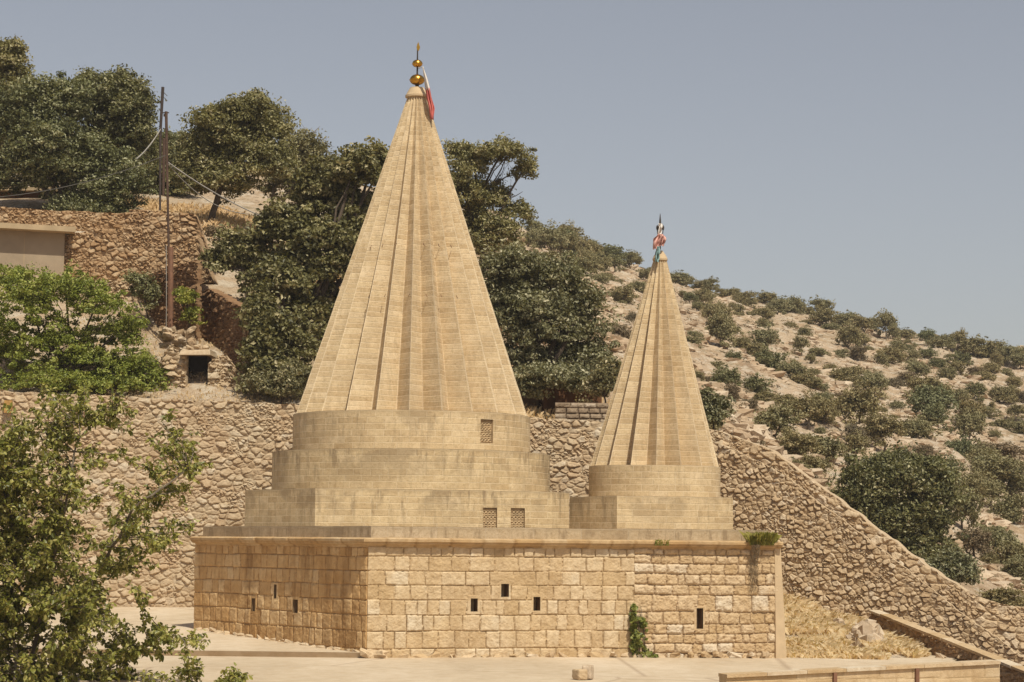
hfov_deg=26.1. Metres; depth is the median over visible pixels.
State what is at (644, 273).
hill oak
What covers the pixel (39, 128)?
oak tree
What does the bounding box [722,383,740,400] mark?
hill oak
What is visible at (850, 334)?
hill oak
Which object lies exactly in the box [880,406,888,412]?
hill oak
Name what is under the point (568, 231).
hill oak
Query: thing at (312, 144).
oak tree
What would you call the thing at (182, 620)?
walkway
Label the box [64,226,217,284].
terrace wall
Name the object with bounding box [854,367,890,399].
shrub
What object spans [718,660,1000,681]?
terrace parapet
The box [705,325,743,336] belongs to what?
hill oak
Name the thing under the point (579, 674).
stone block
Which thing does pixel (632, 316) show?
hill oak
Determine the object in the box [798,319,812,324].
hill oak
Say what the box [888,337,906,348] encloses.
hill oak
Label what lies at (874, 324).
hill oak
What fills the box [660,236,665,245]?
prayer cloth
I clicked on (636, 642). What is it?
ivy
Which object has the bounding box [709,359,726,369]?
hill oak
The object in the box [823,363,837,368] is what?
hill oak
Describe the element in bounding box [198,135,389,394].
tree
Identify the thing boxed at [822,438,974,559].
broadleaf tree
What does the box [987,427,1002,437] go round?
hill oak
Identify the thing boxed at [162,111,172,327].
utility pole
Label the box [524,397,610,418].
dry grass
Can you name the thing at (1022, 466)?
hill oak
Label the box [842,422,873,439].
hill oak
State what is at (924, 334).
hill oak
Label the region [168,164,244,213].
cable
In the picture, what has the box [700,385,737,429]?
shrub
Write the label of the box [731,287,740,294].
hill oak
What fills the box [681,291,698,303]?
hill oak
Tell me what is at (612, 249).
hill oak
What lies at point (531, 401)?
doorway
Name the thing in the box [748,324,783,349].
hill oak
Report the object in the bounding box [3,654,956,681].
terrace
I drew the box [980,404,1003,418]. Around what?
hill oak
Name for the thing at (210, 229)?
shrub
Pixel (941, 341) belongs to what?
hill oak
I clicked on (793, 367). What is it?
hill oak
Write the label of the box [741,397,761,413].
hill oak
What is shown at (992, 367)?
hill oak
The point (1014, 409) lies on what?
hill oak
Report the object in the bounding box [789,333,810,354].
hill oak
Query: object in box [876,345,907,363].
hill oak
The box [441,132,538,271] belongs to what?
oak tree
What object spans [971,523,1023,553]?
hill oak
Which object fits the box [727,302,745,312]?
hill oak
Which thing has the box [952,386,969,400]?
hill oak
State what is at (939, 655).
rock
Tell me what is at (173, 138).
oak tree
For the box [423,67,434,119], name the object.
prayer cloth
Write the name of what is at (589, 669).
stone block
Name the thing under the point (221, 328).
ruined hut
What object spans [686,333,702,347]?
hill oak
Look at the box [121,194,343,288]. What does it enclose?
dry grass
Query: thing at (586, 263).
hill oak
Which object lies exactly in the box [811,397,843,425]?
hill oak
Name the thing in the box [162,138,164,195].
prop pole
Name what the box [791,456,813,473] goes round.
hill oak
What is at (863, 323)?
hill oak
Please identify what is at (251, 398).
dry grass
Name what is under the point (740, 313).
hill oak
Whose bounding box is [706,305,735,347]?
hill oak
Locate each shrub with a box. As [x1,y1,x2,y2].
[0,259,176,393]
[119,268,161,330]
[172,286,206,327]
[202,223,226,242]
[239,357,310,403]
[575,355,621,402]
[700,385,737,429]
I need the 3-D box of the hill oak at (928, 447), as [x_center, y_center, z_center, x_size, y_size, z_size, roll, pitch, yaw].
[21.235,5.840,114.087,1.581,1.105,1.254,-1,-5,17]
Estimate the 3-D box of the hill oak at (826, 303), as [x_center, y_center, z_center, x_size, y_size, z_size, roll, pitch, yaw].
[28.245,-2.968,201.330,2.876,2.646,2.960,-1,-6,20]
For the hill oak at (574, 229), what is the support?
on the hillside
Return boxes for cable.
[0,155,165,196]
[136,129,160,158]
[168,162,262,216]
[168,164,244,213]
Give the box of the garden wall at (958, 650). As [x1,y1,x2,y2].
[868,610,1023,681]
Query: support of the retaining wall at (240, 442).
on the walkway
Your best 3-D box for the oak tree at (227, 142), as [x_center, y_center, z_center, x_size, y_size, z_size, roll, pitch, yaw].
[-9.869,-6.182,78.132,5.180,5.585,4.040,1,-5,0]
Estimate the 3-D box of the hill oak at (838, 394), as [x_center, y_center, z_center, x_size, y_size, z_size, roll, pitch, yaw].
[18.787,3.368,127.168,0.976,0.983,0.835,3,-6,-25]
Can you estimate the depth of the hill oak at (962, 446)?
119.45 m
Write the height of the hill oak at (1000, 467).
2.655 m
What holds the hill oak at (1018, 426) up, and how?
on the hillside
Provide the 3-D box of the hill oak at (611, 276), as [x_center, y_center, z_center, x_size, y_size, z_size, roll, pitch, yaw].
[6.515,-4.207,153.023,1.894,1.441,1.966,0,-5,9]
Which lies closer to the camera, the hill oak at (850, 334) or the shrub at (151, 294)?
the shrub at (151, 294)
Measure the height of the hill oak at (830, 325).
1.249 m
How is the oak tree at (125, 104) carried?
on the hillside
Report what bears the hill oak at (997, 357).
on the hillside
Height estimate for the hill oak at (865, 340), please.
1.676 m
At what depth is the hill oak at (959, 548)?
76.66 m
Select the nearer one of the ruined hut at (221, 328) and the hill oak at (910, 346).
the ruined hut at (221, 328)
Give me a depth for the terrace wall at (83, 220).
76.66 m
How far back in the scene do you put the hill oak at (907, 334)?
195.61 m
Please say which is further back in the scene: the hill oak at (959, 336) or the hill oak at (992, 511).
the hill oak at (959, 336)
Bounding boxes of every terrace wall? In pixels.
[0,187,57,197]
[0,207,128,230]
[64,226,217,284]
[128,209,207,248]
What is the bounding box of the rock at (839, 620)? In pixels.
[833,618,844,624]
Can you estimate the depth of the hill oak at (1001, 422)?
142.39 m
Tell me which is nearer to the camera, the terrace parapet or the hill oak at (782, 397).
the terrace parapet
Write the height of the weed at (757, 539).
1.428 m
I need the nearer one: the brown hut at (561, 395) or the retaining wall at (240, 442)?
the retaining wall at (240, 442)
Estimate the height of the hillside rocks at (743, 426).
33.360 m
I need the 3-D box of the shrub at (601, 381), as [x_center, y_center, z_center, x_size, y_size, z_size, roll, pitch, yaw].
[2.594,1.401,64.124,1.528,2.007,1.306,1,-5,0]
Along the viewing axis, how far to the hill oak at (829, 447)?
92.10 m
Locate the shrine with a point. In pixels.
(408, 504)
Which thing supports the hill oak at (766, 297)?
on the hillside
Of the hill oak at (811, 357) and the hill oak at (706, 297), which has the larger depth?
the hill oak at (706, 297)
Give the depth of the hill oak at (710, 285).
200.76 m
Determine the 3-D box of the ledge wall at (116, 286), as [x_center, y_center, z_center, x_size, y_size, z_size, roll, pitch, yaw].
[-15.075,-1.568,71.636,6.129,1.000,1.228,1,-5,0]
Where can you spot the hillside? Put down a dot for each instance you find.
(228, 279)
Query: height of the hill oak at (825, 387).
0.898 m
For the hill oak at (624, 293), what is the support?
on the hillside
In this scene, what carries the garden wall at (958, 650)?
on the dry grass at (816, 629)
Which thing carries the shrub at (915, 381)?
on the hillside
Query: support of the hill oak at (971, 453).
on the hillside
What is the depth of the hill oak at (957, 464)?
108.80 m
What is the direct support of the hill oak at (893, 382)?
on the hillside
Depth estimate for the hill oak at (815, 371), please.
141.36 m
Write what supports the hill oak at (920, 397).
on the hillside
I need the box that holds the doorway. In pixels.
[520,389,538,407]
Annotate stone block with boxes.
[572,669,587,679]
[582,665,593,678]
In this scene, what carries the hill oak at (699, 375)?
on the hillside
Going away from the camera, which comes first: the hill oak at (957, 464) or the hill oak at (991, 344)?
the hill oak at (957, 464)
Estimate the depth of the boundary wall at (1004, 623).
57.44 m
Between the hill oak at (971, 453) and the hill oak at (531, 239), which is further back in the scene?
the hill oak at (531, 239)
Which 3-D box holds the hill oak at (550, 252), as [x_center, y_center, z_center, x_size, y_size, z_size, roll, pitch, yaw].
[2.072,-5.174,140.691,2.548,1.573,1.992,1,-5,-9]
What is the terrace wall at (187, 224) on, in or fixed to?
on the hillside
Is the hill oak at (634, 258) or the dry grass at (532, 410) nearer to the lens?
the dry grass at (532, 410)
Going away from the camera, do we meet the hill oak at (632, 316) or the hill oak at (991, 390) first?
the hill oak at (632, 316)
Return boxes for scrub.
[516,225,1023,580]
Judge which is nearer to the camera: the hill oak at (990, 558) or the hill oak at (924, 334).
the hill oak at (990, 558)
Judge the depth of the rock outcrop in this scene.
53.20 m
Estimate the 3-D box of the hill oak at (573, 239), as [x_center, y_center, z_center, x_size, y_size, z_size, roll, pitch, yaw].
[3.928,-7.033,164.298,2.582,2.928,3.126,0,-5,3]
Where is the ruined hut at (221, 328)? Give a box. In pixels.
[156,289,252,387]
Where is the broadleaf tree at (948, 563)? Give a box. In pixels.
[925,545,986,584]
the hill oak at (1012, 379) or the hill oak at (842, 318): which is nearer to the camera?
the hill oak at (1012, 379)
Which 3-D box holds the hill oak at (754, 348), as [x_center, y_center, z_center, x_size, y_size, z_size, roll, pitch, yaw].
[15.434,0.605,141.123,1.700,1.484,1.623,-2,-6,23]
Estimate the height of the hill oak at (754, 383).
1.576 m
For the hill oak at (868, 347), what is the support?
on the hillside
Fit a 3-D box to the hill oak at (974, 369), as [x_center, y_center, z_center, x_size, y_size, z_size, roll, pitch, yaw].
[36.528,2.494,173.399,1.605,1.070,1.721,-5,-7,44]
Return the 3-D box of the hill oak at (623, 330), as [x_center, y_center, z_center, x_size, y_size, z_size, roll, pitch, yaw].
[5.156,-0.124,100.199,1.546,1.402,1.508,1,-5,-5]
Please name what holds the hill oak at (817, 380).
on the hillside
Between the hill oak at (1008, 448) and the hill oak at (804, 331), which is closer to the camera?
the hill oak at (1008, 448)
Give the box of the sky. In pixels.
[0,0,1023,346]
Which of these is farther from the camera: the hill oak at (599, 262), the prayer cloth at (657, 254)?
the hill oak at (599, 262)
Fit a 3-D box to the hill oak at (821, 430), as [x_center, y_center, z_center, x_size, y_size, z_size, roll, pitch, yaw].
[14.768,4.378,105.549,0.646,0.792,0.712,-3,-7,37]
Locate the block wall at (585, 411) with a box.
[555,402,607,421]
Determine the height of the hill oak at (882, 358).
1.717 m
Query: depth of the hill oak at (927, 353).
177.47 m
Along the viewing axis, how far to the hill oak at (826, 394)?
120.70 m
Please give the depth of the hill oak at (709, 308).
158.38 m
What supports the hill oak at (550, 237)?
on the hillside
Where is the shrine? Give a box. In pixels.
[190,42,786,657]
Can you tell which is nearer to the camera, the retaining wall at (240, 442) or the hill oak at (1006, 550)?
the retaining wall at (240, 442)
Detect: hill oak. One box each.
[503,240,525,251]
[519,219,546,233]
[522,229,541,248]
[530,219,570,249]
[532,249,561,261]
[551,227,581,259]
[555,227,578,256]
[556,219,584,238]
[565,257,597,273]
[568,235,603,254]
[573,246,586,256]
[577,250,606,272]
[583,251,612,270]
[590,271,610,283]
[601,243,627,259]
[602,270,618,282]
[603,253,626,271]
[608,284,640,303]
[610,323,631,337]
[620,249,643,266]
[623,311,636,320]
[627,278,646,292]
[636,268,649,279]
[670,270,693,286]
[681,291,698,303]
[686,328,705,340]
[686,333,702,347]
[690,280,706,288]
[692,299,703,310]
[693,287,716,302]
[694,368,705,380]
[698,298,735,325]
[699,275,719,290]
[701,291,711,303]
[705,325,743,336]
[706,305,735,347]
[708,364,745,385]
[708,422,723,429]
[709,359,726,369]
[714,287,736,296]
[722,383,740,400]
[724,349,742,358]
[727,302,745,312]
[730,290,758,302]
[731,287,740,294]
[733,332,753,347]
[734,311,744,315]
[741,371,775,392]
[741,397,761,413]
[742,295,757,306]
[745,339,762,356]
[748,305,774,318]
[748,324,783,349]
[752,343,789,370]
[752,398,808,440]
[753,389,777,404]
[755,317,775,326]
[756,290,777,302]
[765,296,788,314]
[770,393,808,412]
[773,295,794,311]
[775,358,811,379]
[778,426,822,455]
[783,320,799,327]
[787,296,806,313]
[787,387,829,429]
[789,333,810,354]
[790,370,818,386]
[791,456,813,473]
[797,325,813,336]
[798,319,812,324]
[802,376,824,388]
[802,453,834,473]
[803,304,814,313]
[804,352,818,363]
[805,433,850,459]
[806,304,840,329]
[806,346,826,355]
[807,295,835,310]
[808,367,822,374]
[809,390,834,402]
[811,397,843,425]
[814,424,826,433]
[820,382,830,391]
[821,321,840,329]
[822,365,867,382]
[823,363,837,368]
[830,379,885,425]
[832,391,843,397]
[833,309,860,326]
[833,348,849,357]
[835,321,863,350]
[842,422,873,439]
[843,428,871,454]
[849,313,875,331]
[849,344,870,361]
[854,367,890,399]
[858,332,871,343]
[860,407,908,451]
[864,344,875,350]
[867,314,879,330]
[873,307,899,339]
[873,350,890,367]
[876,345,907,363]
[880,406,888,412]
[886,322,900,339]
[886,377,907,388]
[886,399,906,408]
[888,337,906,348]
[894,371,915,385]
[895,414,931,437]
[899,327,916,340]
[900,414,942,438]
[901,357,933,376]
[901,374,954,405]
[902,342,914,349]
[904,347,921,361]
[905,382,961,427]
[912,444,935,456]
[916,327,936,344]
[916,402,952,432]
[918,346,940,361]
[925,333,956,348]
[927,357,947,368]
[936,362,957,379]
[942,542,964,557]
[943,353,953,357]
[943,433,976,455]
[943,454,968,474]
[946,349,973,366]
[946,482,985,529]
[947,359,967,375]
[949,327,968,350]
[949,403,986,441]
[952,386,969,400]
[952,526,998,556]
[953,393,985,425]
[954,467,993,504]
[959,333,991,357]
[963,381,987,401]
[964,442,1002,463]
[965,449,1003,479]
[966,366,982,373]
[966,449,1023,491]
[969,438,992,450]
[969,440,1023,470]
[970,369,995,381]
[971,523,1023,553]
[972,339,1007,357]
[975,582,1023,606]
[977,471,1008,508]
[978,551,1001,563]
[979,360,1002,372]
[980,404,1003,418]
[985,509,1000,513]
[986,417,1013,429]
[987,384,1003,401]
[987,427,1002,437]
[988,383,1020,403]
[989,350,1003,365]
[989,492,1023,523]
[993,341,1021,365]
[993,540,1023,563]
[999,467,1023,496]
[1000,551,1023,583]
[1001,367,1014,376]
[1004,374,1022,386]
[1005,401,1023,419]
[1006,349,1023,368]
[1008,417,1023,433]
[1016,390,1023,403]
[1016,456,1023,473]
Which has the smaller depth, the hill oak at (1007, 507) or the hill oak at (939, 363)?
the hill oak at (1007, 507)
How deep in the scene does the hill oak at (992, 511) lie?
102.65 m
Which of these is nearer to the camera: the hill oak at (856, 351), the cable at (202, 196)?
the cable at (202, 196)
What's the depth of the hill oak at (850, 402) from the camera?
114.10 m
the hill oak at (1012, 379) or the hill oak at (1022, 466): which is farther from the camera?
the hill oak at (1012, 379)
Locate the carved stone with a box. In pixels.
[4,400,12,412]
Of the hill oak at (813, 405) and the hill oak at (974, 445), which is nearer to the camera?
the hill oak at (813, 405)
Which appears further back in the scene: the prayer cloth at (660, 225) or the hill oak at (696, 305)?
the hill oak at (696, 305)
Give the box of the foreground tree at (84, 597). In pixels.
[0,383,252,681]
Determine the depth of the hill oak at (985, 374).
168.38 m
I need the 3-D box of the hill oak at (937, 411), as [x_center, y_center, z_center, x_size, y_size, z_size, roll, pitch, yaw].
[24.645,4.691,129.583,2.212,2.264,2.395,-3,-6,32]
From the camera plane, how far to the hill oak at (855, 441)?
102.71 m
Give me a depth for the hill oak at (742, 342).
139.54 m
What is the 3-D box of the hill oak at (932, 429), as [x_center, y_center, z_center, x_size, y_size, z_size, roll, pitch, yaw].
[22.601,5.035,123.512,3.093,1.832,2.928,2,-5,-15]
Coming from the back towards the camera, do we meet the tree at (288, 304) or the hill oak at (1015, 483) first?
the hill oak at (1015, 483)
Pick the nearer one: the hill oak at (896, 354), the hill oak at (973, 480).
the hill oak at (973, 480)
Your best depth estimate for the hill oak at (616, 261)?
177.89 m
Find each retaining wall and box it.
[0,390,722,606]
[718,443,1023,665]
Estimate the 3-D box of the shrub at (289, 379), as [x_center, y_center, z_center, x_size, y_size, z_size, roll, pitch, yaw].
[-6.697,1.284,62.590,2.162,1.753,1.705,1,-5,0]
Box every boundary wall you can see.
[723,432,969,615]
[967,593,1023,656]
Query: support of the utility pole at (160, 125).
on the hillside
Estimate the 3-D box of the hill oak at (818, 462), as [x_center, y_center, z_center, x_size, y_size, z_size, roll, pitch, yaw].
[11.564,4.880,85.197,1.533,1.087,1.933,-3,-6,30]
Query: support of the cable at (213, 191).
attached to the utility pole at (170, 284)
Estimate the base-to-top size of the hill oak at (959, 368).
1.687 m
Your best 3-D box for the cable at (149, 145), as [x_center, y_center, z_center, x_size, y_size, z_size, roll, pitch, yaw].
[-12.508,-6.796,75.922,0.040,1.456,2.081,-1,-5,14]
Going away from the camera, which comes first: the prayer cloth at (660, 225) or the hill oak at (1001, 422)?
the prayer cloth at (660, 225)
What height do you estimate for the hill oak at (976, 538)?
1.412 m
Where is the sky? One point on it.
(866, 157)
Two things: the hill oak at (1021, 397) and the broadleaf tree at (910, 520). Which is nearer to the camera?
the broadleaf tree at (910, 520)
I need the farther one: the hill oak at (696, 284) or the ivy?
the hill oak at (696, 284)
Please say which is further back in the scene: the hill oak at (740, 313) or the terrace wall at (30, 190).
the hill oak at (740, 313)
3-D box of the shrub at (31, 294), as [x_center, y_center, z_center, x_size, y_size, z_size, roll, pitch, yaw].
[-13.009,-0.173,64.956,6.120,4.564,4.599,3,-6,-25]
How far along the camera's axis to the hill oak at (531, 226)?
183.96 m
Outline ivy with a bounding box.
[628,603,658,657]
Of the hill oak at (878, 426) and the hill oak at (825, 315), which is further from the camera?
the hill oak at (825, 315)
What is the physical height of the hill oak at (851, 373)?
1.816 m
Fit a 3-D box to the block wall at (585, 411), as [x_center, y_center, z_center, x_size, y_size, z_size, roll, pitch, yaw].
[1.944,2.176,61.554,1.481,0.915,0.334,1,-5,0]
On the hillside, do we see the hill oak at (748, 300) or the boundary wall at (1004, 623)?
the hill oak at (748, 300)
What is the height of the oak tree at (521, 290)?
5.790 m
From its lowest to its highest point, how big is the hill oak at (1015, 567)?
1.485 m
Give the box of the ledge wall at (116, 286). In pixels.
[29,277,139,300]
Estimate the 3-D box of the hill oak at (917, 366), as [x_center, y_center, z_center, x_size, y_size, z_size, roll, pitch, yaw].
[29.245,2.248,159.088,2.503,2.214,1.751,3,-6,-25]
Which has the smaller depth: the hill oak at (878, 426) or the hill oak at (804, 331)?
the hill oak at (878, 426)
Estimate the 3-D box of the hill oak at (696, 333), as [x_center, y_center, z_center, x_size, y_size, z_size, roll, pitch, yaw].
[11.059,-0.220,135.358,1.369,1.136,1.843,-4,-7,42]
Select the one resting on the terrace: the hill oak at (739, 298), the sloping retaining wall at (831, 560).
the sloping retaining wall at (831, 560)
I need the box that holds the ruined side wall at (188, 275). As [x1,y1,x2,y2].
[139,260,202,340]
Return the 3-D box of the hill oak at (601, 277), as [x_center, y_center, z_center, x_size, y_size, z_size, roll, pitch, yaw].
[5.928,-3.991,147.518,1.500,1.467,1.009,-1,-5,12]
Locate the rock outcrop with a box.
[845,619,886,647]
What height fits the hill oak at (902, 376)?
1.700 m
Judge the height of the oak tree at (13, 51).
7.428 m
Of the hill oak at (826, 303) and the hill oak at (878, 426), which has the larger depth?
the hill oak at (826, 303)
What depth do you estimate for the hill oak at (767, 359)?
132.32 m
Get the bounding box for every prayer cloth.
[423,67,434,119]
[653,234,663,249]
[655,246,660,261]
[657,223,662,236]
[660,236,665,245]
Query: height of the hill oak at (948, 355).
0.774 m
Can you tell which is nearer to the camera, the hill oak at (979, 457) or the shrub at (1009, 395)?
the hill oak at (979, 457)
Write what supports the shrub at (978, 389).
on the hillside
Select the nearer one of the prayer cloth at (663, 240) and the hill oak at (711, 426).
the prayer cloth at (663, 240)
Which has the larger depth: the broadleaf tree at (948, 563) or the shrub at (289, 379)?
the broadleaf tree at (948, 563)
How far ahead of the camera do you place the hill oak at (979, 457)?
115.61 m
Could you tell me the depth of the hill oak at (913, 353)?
175.02 m
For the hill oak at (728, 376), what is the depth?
104.02 m
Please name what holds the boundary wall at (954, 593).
on the sloping retaining wall at (831, 560)
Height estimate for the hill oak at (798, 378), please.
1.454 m
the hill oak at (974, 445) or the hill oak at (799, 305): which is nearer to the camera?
the hill oak at (974, 445)
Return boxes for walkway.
[4,606,362,657]
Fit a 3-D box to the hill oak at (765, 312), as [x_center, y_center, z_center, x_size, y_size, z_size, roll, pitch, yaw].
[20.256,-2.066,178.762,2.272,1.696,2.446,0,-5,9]
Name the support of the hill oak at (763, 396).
on the hillside
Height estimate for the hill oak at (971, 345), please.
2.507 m
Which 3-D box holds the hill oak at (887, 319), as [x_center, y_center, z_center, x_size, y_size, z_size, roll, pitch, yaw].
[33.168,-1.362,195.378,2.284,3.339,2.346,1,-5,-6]
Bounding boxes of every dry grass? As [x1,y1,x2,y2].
[75,294,293,403]
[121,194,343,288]
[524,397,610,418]
[783,593,954,660]
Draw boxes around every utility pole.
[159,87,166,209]
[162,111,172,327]
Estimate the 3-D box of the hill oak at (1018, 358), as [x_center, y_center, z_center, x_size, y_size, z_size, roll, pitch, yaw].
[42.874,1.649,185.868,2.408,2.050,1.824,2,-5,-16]
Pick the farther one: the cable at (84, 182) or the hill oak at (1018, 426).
the hill oak at (1018, 426)
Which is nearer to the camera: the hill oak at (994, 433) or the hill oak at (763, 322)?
the hill oak at (994, 433)
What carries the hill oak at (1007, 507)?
on the hillside
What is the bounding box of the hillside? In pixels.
[0,151,1023,596]
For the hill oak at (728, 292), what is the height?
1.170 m
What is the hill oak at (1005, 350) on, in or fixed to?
on the hillside
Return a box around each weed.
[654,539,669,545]
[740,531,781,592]
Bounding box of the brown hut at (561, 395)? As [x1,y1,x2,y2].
[520,385,601,413]
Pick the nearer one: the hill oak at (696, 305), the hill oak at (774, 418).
the hill oak at (774, 418)
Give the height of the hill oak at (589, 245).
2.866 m
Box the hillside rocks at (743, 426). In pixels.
[462,209,1023,593]
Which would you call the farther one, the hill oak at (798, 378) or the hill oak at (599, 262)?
the hill oak at (599, 262)
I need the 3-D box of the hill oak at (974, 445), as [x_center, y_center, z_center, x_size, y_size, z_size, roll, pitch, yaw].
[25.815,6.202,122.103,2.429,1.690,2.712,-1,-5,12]
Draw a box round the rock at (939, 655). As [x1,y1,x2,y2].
[935,653,946,657]
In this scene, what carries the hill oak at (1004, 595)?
on the hillside
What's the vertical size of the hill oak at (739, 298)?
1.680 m
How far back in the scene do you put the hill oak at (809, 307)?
200.84 m
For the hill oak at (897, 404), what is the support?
on the hillside
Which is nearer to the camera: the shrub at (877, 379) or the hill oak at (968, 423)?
the hill oak at (968, 423)
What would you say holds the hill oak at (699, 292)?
on the hillside
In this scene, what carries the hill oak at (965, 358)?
on the hillside
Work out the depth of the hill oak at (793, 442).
86.03 m
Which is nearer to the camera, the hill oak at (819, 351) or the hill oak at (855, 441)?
the hill oak at (855, 441)
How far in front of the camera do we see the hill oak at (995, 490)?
105.05 m
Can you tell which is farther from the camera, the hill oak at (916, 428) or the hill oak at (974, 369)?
the hill oak at (974, 369)
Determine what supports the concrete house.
on the hillside
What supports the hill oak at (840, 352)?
on the hillside
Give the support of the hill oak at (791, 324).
on the hillside
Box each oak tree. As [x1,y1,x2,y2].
[0,35,35,179]
[0,69,158,212]
[59,62,174,171]
[128,126,195,195]
[157,87,303,220]
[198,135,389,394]
[253,123,339,212]
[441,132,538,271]
[477,238,623,399]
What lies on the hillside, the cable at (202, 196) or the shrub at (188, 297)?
the shrub at (188, 297)
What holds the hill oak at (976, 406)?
on the hillside
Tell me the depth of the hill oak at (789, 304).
196.07 m
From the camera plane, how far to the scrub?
134.62 m
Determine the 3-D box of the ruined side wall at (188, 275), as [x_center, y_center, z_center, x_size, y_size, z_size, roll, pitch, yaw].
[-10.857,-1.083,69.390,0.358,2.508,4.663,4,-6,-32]
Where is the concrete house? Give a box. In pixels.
[0,223,75,276]
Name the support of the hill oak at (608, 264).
on the hillside
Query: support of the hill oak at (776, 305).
on the hillside
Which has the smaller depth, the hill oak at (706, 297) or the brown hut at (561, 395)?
the brown hut at (561, 395)
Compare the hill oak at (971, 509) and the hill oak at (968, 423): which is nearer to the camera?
the hill oak at (971, 509)
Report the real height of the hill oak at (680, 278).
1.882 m
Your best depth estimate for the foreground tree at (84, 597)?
38.03 m
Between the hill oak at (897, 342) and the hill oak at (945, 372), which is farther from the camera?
the hill oak at (897, 342)
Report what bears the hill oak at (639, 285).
on the hillside
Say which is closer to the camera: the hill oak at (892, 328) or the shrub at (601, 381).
the shrub at (601, 381)
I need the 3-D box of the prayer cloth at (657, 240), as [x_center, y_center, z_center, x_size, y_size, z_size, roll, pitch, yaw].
[3.580,-2.418,53.741,0.293,0.404,0.184,1,-5,0]
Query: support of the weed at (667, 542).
attached to the shrine

